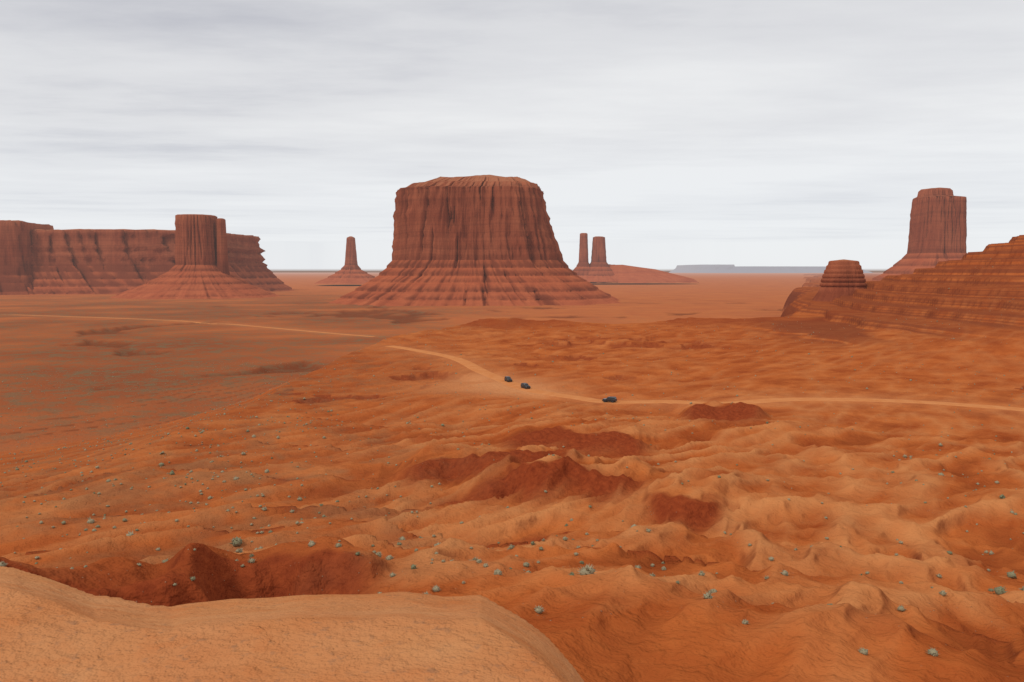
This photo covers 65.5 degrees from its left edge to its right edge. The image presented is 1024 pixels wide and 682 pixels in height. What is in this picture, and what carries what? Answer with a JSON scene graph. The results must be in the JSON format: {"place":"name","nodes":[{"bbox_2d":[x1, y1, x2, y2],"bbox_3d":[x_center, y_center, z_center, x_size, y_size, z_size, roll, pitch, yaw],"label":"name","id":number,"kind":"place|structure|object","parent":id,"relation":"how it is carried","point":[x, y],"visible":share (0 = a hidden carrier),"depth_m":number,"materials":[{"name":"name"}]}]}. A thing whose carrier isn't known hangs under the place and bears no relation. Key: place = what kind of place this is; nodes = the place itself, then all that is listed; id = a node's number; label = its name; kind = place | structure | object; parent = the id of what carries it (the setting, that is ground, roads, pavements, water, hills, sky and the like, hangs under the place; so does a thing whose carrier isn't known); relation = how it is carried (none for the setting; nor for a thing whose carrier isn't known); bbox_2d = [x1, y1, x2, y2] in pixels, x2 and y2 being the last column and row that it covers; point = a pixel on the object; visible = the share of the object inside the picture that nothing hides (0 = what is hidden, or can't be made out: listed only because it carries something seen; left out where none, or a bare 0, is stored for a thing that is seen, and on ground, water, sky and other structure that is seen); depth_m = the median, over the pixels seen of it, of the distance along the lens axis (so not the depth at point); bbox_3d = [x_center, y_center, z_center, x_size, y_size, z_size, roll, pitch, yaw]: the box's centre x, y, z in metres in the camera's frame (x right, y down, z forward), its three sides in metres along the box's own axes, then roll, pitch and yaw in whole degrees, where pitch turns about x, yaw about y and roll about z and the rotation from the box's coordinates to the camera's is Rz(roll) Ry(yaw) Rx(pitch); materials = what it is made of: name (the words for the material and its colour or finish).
{"place":"outdoors","nodes":[
{"label":"outdoors","id":0,"kind":"place"},
{"bbox_2d":[32,315,376,336],"bbox_3d":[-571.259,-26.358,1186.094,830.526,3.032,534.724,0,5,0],"label":"dirt road","id":1,"kind":"structure","parent":0,"point":[232,324],"depth_m":1099.33,"materials":[{"name":"orange soil"}]},
{"bbox_2d":[0,235,1023,681],"bbox_3d":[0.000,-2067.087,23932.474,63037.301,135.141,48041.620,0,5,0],"label":"terrain","id":2,"kind":"structure","parent":0,"point":[288,609],"depth_m":118.32,"materials":[{"name":"orange sand"}]},
{"bbox_2d":[0,220,53,294],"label":"mesa","id":3,"kind":"structure","parent":2,"relation":"on","point":[16,277],"depth_m":2626.15,"materials":[{"name":"red stone"}]},
{"bbox_2d":[27,229,293,294],"bbox_3d":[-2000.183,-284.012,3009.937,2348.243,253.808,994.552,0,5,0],"label":"mesa","id":4,"kind":"structure","parent":2,"relation":"on","point":[92,261],"depth_m":2699.84,"materials":[{"name":"red stone"}]},
{"bbox_2d":[112,214,279,298],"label":"butte","id":5,"kind":"object","parent":2,"relation":"on","point":[194,272],"visible":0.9,"depth_m":2330.98,"materials":[{"name":"red stone"}]},
{"bbox_2d":[216,218,229,274],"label":"rock spire","id":6,"kind":"structure","parent":5,"relation":"on","point":[222,255],"depth_m":2367.78,"materials":[{"name":"red stone"}]},
{"bbox_2d":[314,236,374,283],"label":"spire","id":7,"kind":"structure","parent":2,"relation":"on","point":[350,272],"depth_m":4217.12,"materials":[{"name":"red stone"}]},
{"bbox_2d":[330,175,619,305],"bbox_3d":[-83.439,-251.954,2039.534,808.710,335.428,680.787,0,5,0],"label":"butte","id":8,"kind":"object","parent":2,"relation":"on","point":[482,240],"visible":0.99,"depth_m":1885.40,"materials":[{"name":"red stone"}]},
{"bbox_2d":[0,267,1023,656],"bbox_3d":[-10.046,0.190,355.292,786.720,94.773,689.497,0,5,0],"label":"sage brush","id":9,"kind":"object","parent":2,"relation":"on","point":[236,541],"visible":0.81,"depth_m":99.76,"materials":[{"name":"green plant"}]},
{"bbox_2d":[573,233,589,279],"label":"rock spire","id":10,"kind":"structure","parent":2,"relation":"on","point":[582,269],"depth_m":4634.08,"materials":[{"name":"red stone"}]},
{"bbox_2d":[583,236,617,281],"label":"rock spire","id":11,"kind":"structure","parent":2,"relation":"on","point":[601,270],"depth_m":4631.34,"materials":[{"name":"red stone"}]},
{"bbox_2d":[590,264,698,282],"bbox_3d":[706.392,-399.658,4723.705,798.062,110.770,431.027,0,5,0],"label":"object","id":12,"kind":"object","parent":2,"relation":"on","point":[627,274],"visible":0.77,"depth_m":4601.66,"materials":[{"name":"red stone"}]},
{"bbox_2d":[812,259,866,301],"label":"small butte","id":13,"kind":"object","parent":2,"relation":"on","point":[843,277],"visible":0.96,"depth_m":764.71,"materials":[{"name":"red stone"}]},
{"bbox_2d":[870,187,966,280],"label":"butte","id":14,"kind":"object","parent":2,"relation":"on","point":[938,228],"visible":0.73,"depth_m":2685.49,"materials":[{"name":"red stone"}]},
{"bbox_2d":[0,0,1023,272],"label":"sky","id":15,"kind":"structure","parent":0,"point":[673,133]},
{"bbox_2d":[668,264,734,272],"bbox_3d":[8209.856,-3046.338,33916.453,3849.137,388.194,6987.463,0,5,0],"label":"tableland","id":16,"kind":"structure","parent":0,"point":[682,268],"depth_m":32691.66,"materials":[{"name":"grey stone"}]},
{"bbox_2d":[386,346,1023,410],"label":"dirt road","id":17,"kind":"structure","parent":0,"point":[472,366],"depth_m":264.01,"materials":[{"name":"orange soil"}]},
{"bbox_2d":[504,376,511,381],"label":"suv","id":18,"kind":"object","parent":17,"relation":"on","point":[507,378],"visible":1,"depth_m":319.07,"materials":[{"name":"black paint"}]},
{"bbox_2d":[521,383,530,388],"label":"suv","id":19,"kind":"object","parent":17,"relation":"on","point":[525,385],"visible":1,"depth_m":302.25,"materials":[{"name":"black paint"}]},
{"bbox_2d":[602,396,616,402],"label":"suv","id":20,"kind":"object","parent":17,"relation":"on","point":[611,399],"visible":1,"depth_m":268.48,"materials":[{"name":"black paint"}]},
{"bbox_2d":[686,266,872,272],"bbox_3d":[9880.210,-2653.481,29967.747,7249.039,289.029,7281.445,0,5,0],"label":"tableland","id":21,"kind":"structure","parent":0,"point":[774,269],"depth_m":27421.82,"materials":[{"name":"blue"}]}
]}

